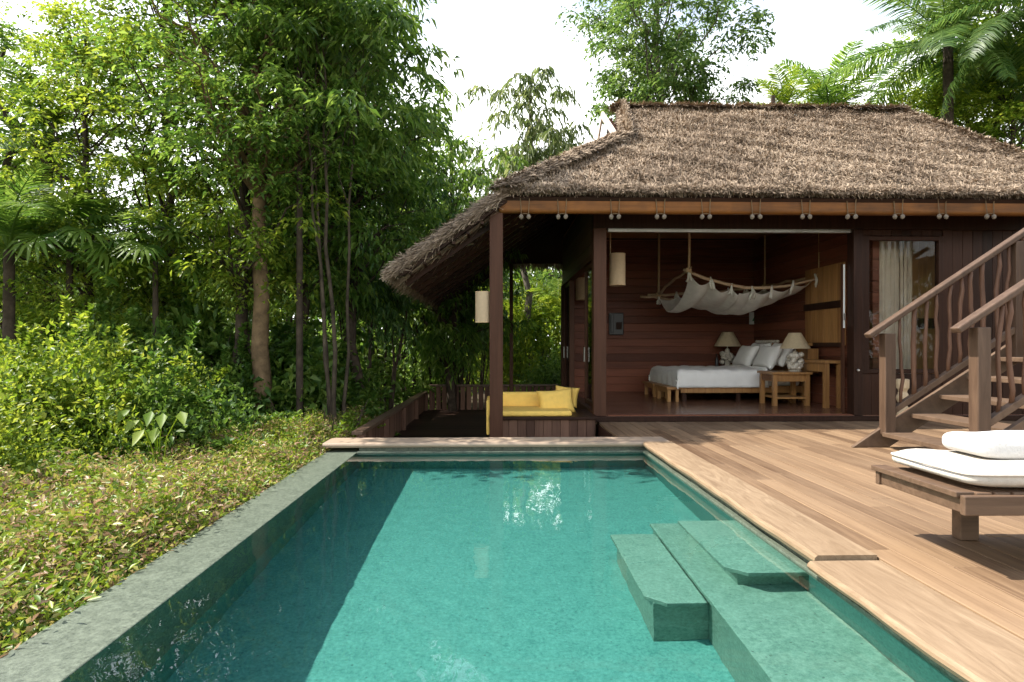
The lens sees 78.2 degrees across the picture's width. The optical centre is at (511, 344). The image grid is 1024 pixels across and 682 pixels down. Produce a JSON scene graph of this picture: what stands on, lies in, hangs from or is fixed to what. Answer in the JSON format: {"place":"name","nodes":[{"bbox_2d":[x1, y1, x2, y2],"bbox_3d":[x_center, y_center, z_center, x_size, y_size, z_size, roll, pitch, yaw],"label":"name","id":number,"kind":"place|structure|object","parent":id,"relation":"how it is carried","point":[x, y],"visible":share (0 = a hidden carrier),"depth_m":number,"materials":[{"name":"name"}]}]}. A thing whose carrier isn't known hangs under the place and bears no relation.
{"place":"outdoors","nodes":[
{"label":"outdoors","id":0,"kind":"place"},
{"bbox_2d":[0,362,597,652],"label":"ground","id":1,"kind":"structure","parent":0,"point":[137,557],"depth_m":4.90,"materials":[{"name":"soil"}]},
{"bbox_2d":[0,331,48,392],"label":"shrub","id":2,"kind":"object","parent":1,"relation":"on","point":[39,340],"visible":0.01,"depth_m":7.87,"materials":[{"name":"green plant"}]},
{"bbox_2d":[0,324,58,364],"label":"shrub","id":3,"kind":"object","parent":1,"relation":"on","point":[49,334],"visible":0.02,"depth_m":9.08,"materials":[{"name":"green plant"}]},
{"bbox_2d":[0,399,102,533],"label":"shrub","id":4,"kind":"object","parent":1,"relation":"on","point":[17,459],"visible":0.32,"depth_m":5.24,"materials":[{"name":"green plant"}]},
{"bbox_2d":[0,161,127,352],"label":"feather palm","id":5,"kind":"object","parent":1,"relation":"on","point":[9,303],"visible":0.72,"depth_m":8.37,"materials":[{"name":"green plant"}]},
{"bbox_2d":[0,210,133,349],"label":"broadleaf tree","id":6,"kind":"object","parent":1,"relation":"on","point":[75,275],"visible":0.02,"depth_m":15.76,"materials":[{"name":"green plant"}]},
{"bbox_2d":[0,55,137,349],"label":"broadleaf tree","id":7,"kind":"object","parent":1,"relation":"on","point":[4,145],"visible":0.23,"depth_m":9.89,"materials":[{"name":"green plant"}]},
{"bbox_2d":[0,189,143,326],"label":"fan palm","id":8,"kind":"object","parent":1,"relation":"on","point":[71,204],"visible":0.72,"depth_m":8.49,"materials":[{"name":"green plant"}]},
{"bbox_2d":[0,321,178,521],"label":"shrub","id":9,"kind":"object","parent":1,"relation":"on","point":[45,381],"visible":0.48,"depth_m":5.97,"materials":[{"name":"green plant"}]},
{"bbox_2d":[0,19,180,343],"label":"broadleaf tree","id":10,"kind":"object","parent":1,"relation":"on","point":[4,42],"visible":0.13,"depth_m":10.40,"materials":[{"name":"green plant"}]},
{"bbox_2d":[0,0,217,344],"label":"broadleaf tree","id":11,"kind":"object","parent":1,"relation":"on","point":[37,311],"visible":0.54,"depth_m":9.08,"materials":[{"name":"green plant"}]},
{"bbox_2d":[0,294,230,482],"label":"shrub","id":12,"kind":"object","parent":1,"relation":"on","point":[86,363],"visible":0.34,"depth_m":6.70,"materials":[{"name":"green plant"}]},
{"bbox_2d":[28,267,240,429],"bbox_3d":[-5.359,0.383,8.525,3.363,2.939,2.740,0,0,-18],"label":"shrub","id":13,"kind":"object","parent":1,"relation":"on","point":[131,316],"visible":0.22,"depth_m":8.52,"materials":[{"name":"green plant"}]},
{"bbox_2d":[0,0,294,329],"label":"broadleaf tree","id":14,"kind":"object","parent":1,"relation":"on","point":[154,185],"visible":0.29,"depth_m":9.18,"materials":[{"name":"green plant"}]},
{"bbox_2d":[84,209,214,345],"bbox_3d":[-5.028,-0.074,8.910,1.743,3.564,1.671,0,0,-1],"label":"fan palm","id":15,"kind":"object","parent":1,"relation":"on","point":[154,247],"visible":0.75,"depth_m":8.71,"materials":[{"name":"green plant"}]},
{"bbox_2d":[115,409,187,465],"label":"leaf plant","id":16,"kind":"object","parent":1,"relation":"on","point":[181,417],"visible":0.67,"depth_m":5.89,"materials":[{"name":"green plant"}]},
{"bbox_2d":[82,140,231,321],"bbox_3d":[-13.311,-2.841,23.454,5.058,9.451,5.243,0,0,9],"label":"drooping tree","id":17,"kind":"object","parent":1,"relation":"on","point":[144,202],"visible":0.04,"depth_m":23.22,"materials":[{"name":"green plant"}]},
{"bbox_2d":[45,334,302,464],"bbox_3d":[-3.776,0.812,6.929,2.803,1.847,2.283,0,0,31],"label":"shrub","id":18,"kind":"object","parent":1,"relation":"on","point":[161,399],"visible":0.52,"depth_m":6.61,"materials":[{"name":"green plant"}]},
{"bbox_2d":[99,279,250,385],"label":"shrub","id":19,"kind":"object","parent":1,"relation":"on","point":[212,337],"visible":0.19,"depth_m":9.45,"materials":[{"name":"green plant"}]},
{"bbox_2d":[0,0,381,426],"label":"broadleaf tree","id":20,"kind":"object","parent":1,"relation":"on","point":[238,278],"visible":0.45,"depth_m":8.73,"materials":[{"name":"green plant"}]},
{"bbox_2d":[0,399,383,657],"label":"ground cover","id":21,"kind":"object","parent":1,"relation":"on","point":[98,506],"visible":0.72,"depth_m":4.13,"materials":[{"name":"green plant"}]},
{"bbox_2d":[31,0,424,421],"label":"broadleaf tree","id":22,"kind":"object","parent":1,"relation":"on","point":[251,179],"visible":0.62,"depth_m":8.18,"materials":[{"name":"green plant"}]},
{"bbox_2d":[166,322,294,419],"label":"shrub","id":23,"kind":"object","parent":1,"relation":"on","point":[245,379],"visible":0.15,"depth_m":8.92,"materials":[{"name":"green plant"}]},
{"bbox_2d":[174,155,294,353],"bbox_3d":[-7.871,-2.137,18.987,4.215,7.876,4.369,0,0,-20],"label":"drooping tree","id":24,"kind":"object","parent":1,"relation":"on","point":[250,317],"visible":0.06,"depth_m":18.30,"materials":[{"name":"green plant"}]},
{"bbox_2d":[198,402,287,470],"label":"shrub","id":25,"kind":"object","parent":1,"relation":"on","point":[241,421],"visible":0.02,"depth_m":7.62,"materials":[{"name":"green plant"}]},
{"bbox_2d":[59,0,471,411],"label":"broadleaf tree","id":26,"kind":"object","parent":1,"relation":"on","point":[367,203],"visible":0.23,"depth_m":9.61,"materials":[{"name":"green plant"}]},
{"bbox_2d":[0,215,561,387],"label":"wood","id":27,"kind":"object","parent":1,"relation":"on","point":[536,275],"depth_m":28.02,"materials":[{"name":"green plant"}]},
{"bbox_2d":[222,129,341,332],"bbox_3d":[-8.550,-3.604,24.814,6.117,11.026,5.901,0,0,-10],"label":"drooping tree","id":28,"kind":"object","parent":1,"relation":"on","point":[291,319],"depth_m":24.84,"materials":[{"name":"green plant"}]},
{"bbox_2d":[219,0,362,418],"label":"tree","id":29,"kind":"object","parent":1,"relation":"on","point":[299,311],"visible":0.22,"depth_m":8.79,"materials":[{"name":"green plant"}]},
{"bbox_2d":[269,398,348,466],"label":"shrub","id":30,"kind":"object","parent":1,"relation":"on","point":[339,424],"visible":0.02,"depth_m":7.65,"materials":[{"name":"green plant"}]},
{"bbox_2d":[222,311,400,435],"bbox_3d":[-3.146,0.608,9.757,2.402,2.371,3.138,0,0,36],"label":"shrub","id":31,"kind":"object","parent":1,"relation":"on","point":[282,352],"visible":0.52,"depth_m":9.44,"materials":[{"name":"green plant"}]},
{"bbox_2d":[293,291,341,330],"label":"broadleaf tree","id":32,"kind":"object","parent":1,"relation":"on","point":[320,314],"visible":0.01,"depth_m":25.29,"materials":[{"name":"green plant"}]},
{"bbox_2d":[193,0,464,422],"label":"multi stem tree","id":33,"kind":"object","parent":1,"relation":"on","point":[379,56],"visible":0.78,"depth_m":8.23,"materials":[{"name":"green plant"}]},
{"bbox_2d":[287,329,393,415],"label":"shrub","id":34,"kind":"object","parent":1,"relation":"on","point":[377,380],"visible":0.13,"depth_m":10.99,"materials":[{"name":"green plant"}]},
{"bbox_2d":[221,29,470,390],"bbox_3d":[-2.766,-2.137,11.310,4.004,7.482,4.151,0,0,-9],"label":"drooping tree","id":35,"kind":"object","parent":1,"relation":"on","point":[360,265],"visible":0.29,"depth_m":10.99,"materials":[{"name":"green plant"}]},
{"bbox_2d":[308,400,385,435],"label":"shrub","id":36,"kind":"object","parent":1,"relation":"on","point":[349,420],"visible":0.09,"depth_m":8.66,"materials":[{"name":"green plant"}]},
{"bbox_2d":[274,129,423,381],"bbox_3d":[-2.992,-1.180,11.515,2.769,5.503,2.805,0,0,-6],"label":"slender stem clump","id":37,"kind":"object","parent":1,"relation":"on","point":[387,291],"visible":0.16,"depth_m":11.49,"materials":[{"name":"green plant"}]},
{"bbox_2d":[308,303,435,412],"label":"shrub","id":38,"kind":"object","parent":1,"relation":"on","point":[361,337],"visible":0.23,"depth_m":12.95,"materials":[{"name":"green plant"}]},
{"bbox_2d":[328,137,455,412],"bbox_3d":[-2.655,-1.173,12.779,2.805,5.503,2.769,0,0,-21],"label":"slender stem clump","id":39,"kind":"object","parent":1,"relation":"on","point":[444,196],"visible":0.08,"depth_m":12.49,"materials":[{"name":"green plant"}]},
{"bbox_2d":[362,192,446,399],"bbox_3d":[-2.532,-1.093,14.710,2.805,5.503,2.769,0,0,22],"label":"slender stem clump","id":40,"kind":"object","parent":1,"relation":"on","point":[406,339],"visible":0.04,"depth_m":14.75,"materials":[{"name":"green plant"}]},
{"bbox_2d":[380,339,476,408],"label":"shrub","id":41,"kind":"object","parent":1,"relation":"on","point":[428,382],"visible":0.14,"depth_m":15.60,"materials":[{"name":"green plant"}]},
{"bbox_2d":[387,208,507,408],"bbox_3d":[-1.631,-0.896,15.407,2.623,5.213,2.658,0,0,38],"label":"slender stem clump","id":42,"kind":"object","parent":1,"relation":"on","point":[429,369],"visible":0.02,"depth_m":15.38,"materials":[{"name":"green plant"}]},
{"bbox_2d":[374,124,541,410],"bbox_3d":[-1.530,-1.012,14.004,4.369,7.876,4.215,0,0,7],"label":"drooping tree","id":43,"kind":"object","parent":1,"relation":"on","point":[435,346],"visible":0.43,"depth_m":13.48,"materials":[{"name":"green plant"}]},
{"bbox_2d":[415,209,508,408],"bbox_3d":[-1.057,-0.758,15.306,2.477,4.924,2.510,0,0,-37],"label":"slender stem clump","id":44,"kind":"object","parent":1,"relation":"on","point":[467,319],"visible":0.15,"depth_m":14.94,"materials":[{"name":"green plant"}]},
{"bbox_2d":[0,446,963,681],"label":"pool","id":45,"kind":"structure","parent":1,"relation":"in","point":[63,648],"depth_m":3.29,"materials":[{"name":"stone"}]},
{"bbox_2d":[322,437,669,447],"bbox_3d":[-0.162,1.121,7.256,3.904,0.052,0.425,0,0,-1],"label":"edge board","id":46,"kind":"object","parent":45,"relation":"on","point":[487,442],"visible":0.95,"depth_m":7.10,"materials":[{"name":"brown wood"}]},
{"bbox_2d":[62,452,957,681],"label":"water","id":47,"kind":"structure","parent":45,"relation":"in","point":[524,567],"depth_m":3.01,"materials":[{"name":"teal liquid"}]},
{"bbox_2d":[643,442,876,560],"bbox_3d":[1.675,1.115,5.171,0.340,0.057,3.825,0,0,-1],"label":"edge board","id":48,"kind":"object","parent":45,"relation":"on","point":[805,536],"visible":0.98,"depth_m":4.11,"materials":[{"name":"brown wood"}]},
{"bbox_2d":[807,560,1023,681],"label":"edge board","id":49,"kind":"object","parent":45,"relation":"on","point":[962,643],"visible":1,"depth_m":2.52,"materials":[{"name":"brown wood"}]},
{"bbox_2d":[462,277,529,391],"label":"slender stem clump","id":50,"kind":"object","parent":1,"relation":"on","point":[484,346],"visible":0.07,"depth_m":16.88,"materials":[{"name":"green plant"}]},
{"bbox_2d":[461,289,546,400],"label":"shrub","id":51,"kind":"object","parent":1,"relation":"on","point":[536,343],"visible":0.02,"depth_m":18.70,"materials":[{"name":"green plant"}]},
{"bbox_2d":[464,278,560,391],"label":"shrub","id":52,"kind":"object","parent":1,"relation":"on","point":[520,358],"visible":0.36,"depth_m":17.65,"materials":[{"name":"green plant"}]},
{"bbox_2d":[454,65,593,383],"bbox_3d":[0.673,-3.011,18.215,4.664,9.529,5.089,0,0,-42],"label":"sparse tree","id":53,"kind":"object","parent":1,"relation":"on","point":[550,135],"visible":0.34,"depth_m":17.21,"materials":[{"name":"green plant"}]},
{"bbox_2d":[503,282,560,375],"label":"feather palm","id":54,"kind":"object","parent":1,"relation":"on","point":[535,291],"visible":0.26,"depth_m":18.21,"materials":[{"name":"green plant"}]},
{"bbox_2d":[508,337,575,408],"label":"shrub","id":55,"kind":"object","parent":1,"relation":"on","point":[550,371],"visible":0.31,"depth_m":15.92,"materials":[{"name":"green plant"}]},
{"bbox_2d":[524,264,561,327],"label":"broadleaf tree","id":56,"kind":"object","parent":1,"relation":"on","point":[548,281],"visible":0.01,"depth_m":22.79,"materials":[{"name":"green plant"}]},
{"bbox_2d":[533,277,561,355],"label":"feather palm","id":57,"kind":"object","parent":1,"relation":"on","point":[553,300],"visible":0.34,"depth_m":19.07,"materials":[{"name":"green plant"}]},
{"bbox_2d":[552,0,776,131],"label":"tall tree","id":58,"kind":"object","parent":1,"relation":"on","point":[651,80],"visible":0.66,"depth_m":14.65,"materials":[{"name":"green leaf"},{"name":"grey bark"}]},
{"bbox_2d":[750,63,829,104],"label":"feather palm","id":59,"kind":"object","parent":1,"relation":"on","point":[787,94],"visible":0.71,"depth_m":17.93,"materials":[{"name":"green plant"}]},
{"bbox_2d":[596,421,1023,639],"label":"deck","id":60,"kind":"structure","parent":1,"relation":"on","point":[822,473],"depth_m":4.48,"materials":[{"name":"brown wood"}]},
{"bbox_2d":[896,379,909,415],"bbox_3d":[5.549,0.792,8.943,0.170,0.615,0.167,0,0,-1],"label":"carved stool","id":61,"kind":"object","parent":60,"relation":"on","point":[906,387],"visible":0.36,"depth_m":8.89,"materials":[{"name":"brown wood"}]},
{"bbox_2d":[851,228,1023,449],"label":"staircase","id":62,"kind":"structure","parent":60,"relation":"on","point":[971,385],"depth_m":6.69,"materials":[{"name":"brown wood"}]},
{"bbox_2d":[871,449,1023,539],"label":"sun lounger","id":63,"kind":"object","parent":60,"relation":"on","point":[968,489],"visible":0.97,"depth_m":3.16,"materials":[{"name":"brown wood"}]},
{"bbox_2d":[942,430,1023,458],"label":"bolster","id":64,"kind":"object","parent":63,"relation":"on","point":[1003,444],"visible":1,"depth_m":3.27,"materials":[{"name":"white fabric"}]},
{"bbox_2d":[768,39,905,112],"bbox_3d":[9.568,-3.550,19.105,3.820,10.610,4.331,0,0,-1],"label":"feather palm","id":65,"kind":"object","parent":1,"relation":"on","point":[847,93],"visible":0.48,"depth_m":18.60,"materials":[{"name":"green plant"}]},
{"bbox_2d":[821,0,1023,130],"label":"feather palm","id":66,"kind":"object","parent":1,"relation":"on","point":[946,39],"visible":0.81,"depth_m":15.74,"materials":[{"name":"green leaf"},{"name":"dark bark"}]},
{"bbox_2d":[853,83,1016,131],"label":"broadleaf tree","id":67,"kind":"object","parent":1,"relation":"on","point":[906,91],"depth_m":19.09,"materials":[{"name":"green plant"}]},
{"bbox_2d":[869,58,1023,141],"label":"broadleaf tree","id":68,"kind":"object","parent":1,"relation":"on","point":[937,94],"visible":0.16,"depth_m":15.97,"materials":[{"name":"green plant"}]},
{"bbox_2d":[869,0,1023,148],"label":"broadleaf tree","id":69,"kind":"object","parent":1,"relation":"on","point":[991,16],"visible":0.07,"depth_m":16.65,"materials":[{"name":"green plant"}]},
{"bbox_2d":[886,17,1023,146],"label":"broadleaf tree","id":70,"kind":"object","parent":1,"relation":"on","point":[969,110],"visible":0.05,"depth_m":17.94,"materials":[{"name":"green plant"}]},
{"bbox_2d":[910,32,1023,146],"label":"broadleaf tree","id":71,"kind":"object","parent":1,"relation":"on","point":[1020,131],"visible":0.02,"depth_m":17.63,"materials":[{"name":"green plant"}]},
{"bbox_2d":[911,33,1023,156],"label":"broadleaf tree","id":72,"kind":"object","parent":1,"relation":"on","point":[1013,117],"visible":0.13,"depth_m":15.68,"materials":[{"name":"green plant"}]},
{"bbox_2d":[915,0,1023,119],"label":"feather palm","id":73,"kind":"object","parent":1,"relation":"on","point":[995,33],"visible":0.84,"depth_m":14.59,"materials":[{"name":"green leaf"},{"name":"dark bark"}]},
{"bbox_2d":[393,409,489,437],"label":"terrace","id":74,"kind":"structure","parent":0,"point":[435,423],"depth_m":11.39,"materials":[{"name":"brown wood"}]},
{"bbox_2d":[352,391,427,437],"bbox_3d":[-1.893,1.248,10.786,0.150,0.424,6.540,0,0,-1],"label":"railing","id":75,"kind":"object","parent":74,"relation":"on","point":[400,417],"visible":0.83,"depth_m":10.17,"materials":[{"name":"brown wood"}]},
{"bbox_2d":[429,384,557,409],"bbox_3d":[-0.408,1.175,14.144,2.900,0.569,0.150,0,0,-1],"label":"railing","id":76,"kind":"object","parent":74,"relation":"on","point":[444,396],"visible":0.5,"depth_m":14.13,"materials":[{"name":"brown wood"}]},
{"bbox_2d":[486,392,597,436],"bbox_3d":[0.409,1.089,9.243,1.555,0.738,1.020,0,0,-1],"label":"daybed","id":77,"kind":"object","parent":74,"relation":"on","point":[525,414],"visible":0.56,"depth_m":8.77,"materials":[{"name":"brown wood"}]},
{"bbox_2d":[536,388,575,412],"bbox_3d":[0.651,0.842,9.319,0.560,0.380,0.188,-4,-17,-7],"label":"throw pillow","id":78,"kind":"object","parent":77,"relation":"on","point":[557,399],"visible":0.81,"depth_m":9.25,"materials":[{"name":"yellow fabric"}]},
{"bbox_2d":[556,385,579,407],"bbox_3d":[0.819,0.780,9.524,0.380,0.320,0.125,6,-18,14],"label":"throw pillow","id":79,"kind":"object","parent":77,"relation":"on","point":[575,391],"visible":0.34,"depth_m":9.47,"materials":[{"name":"yellow fabric"}]},
{"bbox_2d":[380,95,1023,436],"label":"villa","id":80,"kind":"object","parent":74,"relation":"on","point":[727,186],"visible":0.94,"depth_m":9.33,"materials":[{"name":"brown wood"}]},
{"bbox_2d":[475,291,489,322],"bbox_3d":[-0.392,-0.503,8.443,0.206,0.417,0.206,0,0,-1],"label":"wall lantern","id":81,"kind":"object","parent":80,"relation":"attached to","point":[482,306],"depth_m":8.36,"materials":[{"name":"fabric"}]},
{"bbox_2d":[563,282,568,386],"bbox_3d":[1.160,-0.160,13.054,0.080,2.236,1.040,0,0,-1],"label":"sliding door","id":82,"kind":"structure","parent":80,"relation":"in","point":[566,287],"depth_m":13.45,"materials":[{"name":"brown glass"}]},
{"bbox_2d":[575,277,584,300],"bbox_3d":[1.495,-1.624,13.342,0.309,1.352,0.309,0,0,-1],"label":"wall lantern","id":83,"kind":"object","parent":80,"relation":"hanging from","point":[580,288],"depth_m":13.21,"materials":[{"name":"fabric"}]},
{"bbox_2d":[584,262,591,406],"bbox_3d":[1.241,-0.160,9.875,0.080,2.236,1.160,0,0,-1],"label":"sliding door","id":84,"kind":"structure","parent":80,"relation":"in","point":[588,269],"depth_m":10.25,"materials":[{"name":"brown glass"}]},
{"bbox_2d":[609,313,622,334],"bbox_3d":[2.270,-0.454,13.706,0.315,0.478,0.088,0,0,-1],"label":"wall telephone","id":85,"kind":"object","parent":80,"relation":"attached to","point":[615,323],"depth_m":13.69,"materials":[{"name":"black plastic"}]},
{"bbox_2d":[609,233,625,285],"bbox_3d":[1.665,-1.617,9.945,0.258,1.365,0.258,0,0,-1],"label":"wall lantern","id":86,"kind":"object","parent":80,"relation":"hanging from","point":[616,269],"depth_m":9.84,"materials":[{"name":"fabric"}]},
{"bbox_2d":[642,381,663,396],"bbox_3d":[2.846,0.887,12.656,0.250,0.265,0.880,0,0,-1],"label":"bench","id":87,"kind":"object","parent":80,"relation":"on","point":[649,384],"visible":0.71,"depth_m":12.40,"materials":[{"name":"brown wood"}]},
{"bbox_2d":[654,384,680,401],"bbox_3d":[2.871,0.887,11.656,0.250,0.265,0.880,0,0,-1],"label":"bench","id":88,"kind":"object","parent":80,"relation":"on","point":[666,389],"visible":0.91,"depth_m":11.30,"materials":[{"name":"brown wood"}]},
{"bbox_2d":[640,233,819,314],"bbox_3d":[4.112,-1.435,12.050,2.821,1.740,2.513,0,0,-1],"label":"bed canopy","id":89,"kind":"object","parent":80,"relation":"hanging from","point":[710,297],"visible":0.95,"depth_m":11.35,"materials":[{"name":"fabric"}]},
{"bbox_2d":[648,343,812,401],"bbox_3d":[4.078,0.495,12.192,2.410,1.050,2.210,0,0,-1],"label":"bed","id":90,"kind":"object","parent":80,"relation":"on","point":[737,380],"visible":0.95,"depth_m":11.25,"materials":[{"name":"white fabric"}]},
{"bbox_2d":[732,345,759,365],"bbox_3d":[4.701,0.230,12.673,0.208,0.500,0.840,28,-1,-1],"label":"bed pillow","id":91,"kind":"object","parent":90,"relation":"on","point":[745,355],"visible":0.89,"depth_m":12.42,"materials":[{"name":"white fabric"}]},
{"bbox_2d":[751,343,771,363],"bbox_3d":[4.940,0.180,12.699,0.208,0.500,0.840,28,-1,-1],"label":"bed pillow","id":92,"kind":"object","parent":90,"relation":"on","point":[762,344],"visible":0.15,"depth_m":12.46,"materials":[{"name":"white fabric"}]},
{"bbox_2d":[752,345,782,369],"bbox_3d":[4.745,0.230,11.704,0.208,0.500,0.840,28,-1,-1],"label":"bed pillow","id":93,"kind":"object","parent":90,"relation":"on","point":[767,357],"visible":0.94,"depth_m":11.47,"materials":[{"name":"white fabric"}]},
{"bbox_2d":[772,343,793,366],"bbox_3d":[4.975,0.180,11.730,0.208,0.500,0.840,28,-1,-1],"label":"bed pillow","id":94,"kind":"object","parent":90,"relation":"on","point":[782,358],"visible":0.3,"depth_m":11.39,"materials":[{"name":"white fabric"}]},
{"bbox_2d":[749,312,753,323],"bbox_3d":[5.357,-0.582,13.818,0.303,0.266,0.019,0,0,-1],"label":"wall card","id":95,"kind":"object","parent":80,"relation":"attached to","point":[751,317],"depth_m":13.81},
{"bbox_2d":[757,371,811,405],"bbox_3d":[4.650,0.737,10.761,0.674,0.565,0.620,0,0,-1],"label":"bedside table","id":96,"kind":"object","parent":80,"relation":"on","point":[776,377],"visible":0.97,"depth_m":10.50,"materials":[{"name":"brown wood"}]},
{"bbox_2d":[780,333,810,371],"bbox_3d":[4.832,0.125,10.746,0.500,0.660,0.490,0,0,-1],"label":"table lamp","id":97,"kind":"object","parent":96,"relation":"on","point":[794,362],"visible":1,"depth_m":10.63,"materials":[{"name":"fabric"}]},
{"bbox_2d":[788,359,840,407],"bbox_3d":[5.152,0.635,10.759,0.325,0.770,1.350,0,0,-1],"label":"desk","id":98,"kind":"object","parent":80,"relation":"on","point":[820,365],"visible":0.56,"depth_m":10.12,"materials":[{"name":"brown wood"}]},
{"bbox_2d":[803,262,845,346],"bbox_3d":[5.348,-0.656,10.799,0.058,1.376,1.320,0,0,-1],"label":"wall shutter","id":99,"kind":"object","parent":80,"relation":"attached to","point":[822,307],"depth_m":10.77,"materials":[{"name":"brown wood"}]},
{"bbox_2d":[869,241,911,373],"bbox_3d":[5.753,-0.330,9.568,0.656,2.620,0.082,0,0,-1],"label":"curtain","id":100,"kind":"object","parent":80,"relation":"hanging from","point":[895,276],"visible":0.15,"depth_m":9.56,"materials":[{"name":"beige fabric"}]},
{"bbox_2d":[863,236,942,373],"bbox_3d":[5.700,-0.584,9.232,1.204,2.010,0.090,0,0,-1],"label":"window","id":101,"kind":"structure","parent":80,"relation":"in","point":[938,240],"depth_m":9.19,"materials":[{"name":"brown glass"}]},
{"bbox_2d":[912,241,934,373],"bbox_3d":[6.284,-0.390,10.002,1.430,2.820,0.080,0,0,-1],"label":"plank screen","id":102,"kind":"object","parent":80,"relation":"hanging from","point":[923,267],"visible":0.02,"depth_m":10.02,"materials":[{"name":"brown wood"}]},
{"bbox_3d":[4.645,0.750,13.502,0.590,0.540,0.500,0,0,-1],"label":"bedside table","id":103,"kind":"object","parent":80,"relation":"on","visible":0},
{"bbox_2d":[714,332,740,364],"bbox_3d":[4.615,0.101,13.484,0.565,0.753,0.565,0,0,-1],"label":"table lamp","id":104,"kind":"object","parent":103,"relation":"on","point":[727,339],"visible":0.92,"depth_m":13.37,"materials":[{"name":"fabric"}]},
{"bbox_2d":[0,0,1022,328],"label":"sky","id":105,"kind":"structure","parent":0,"point":[494,40],"materials":[{"name":"white"}]},
{"bbox_2d":[803,349,817,372],"bbox_3d":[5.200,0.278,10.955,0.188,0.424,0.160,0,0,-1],"label":"chair","id":106,"kind":"object","parent":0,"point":[810,353],"visible":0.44,"depth_m":10.88,"materials":[{"name":"brown wood"}]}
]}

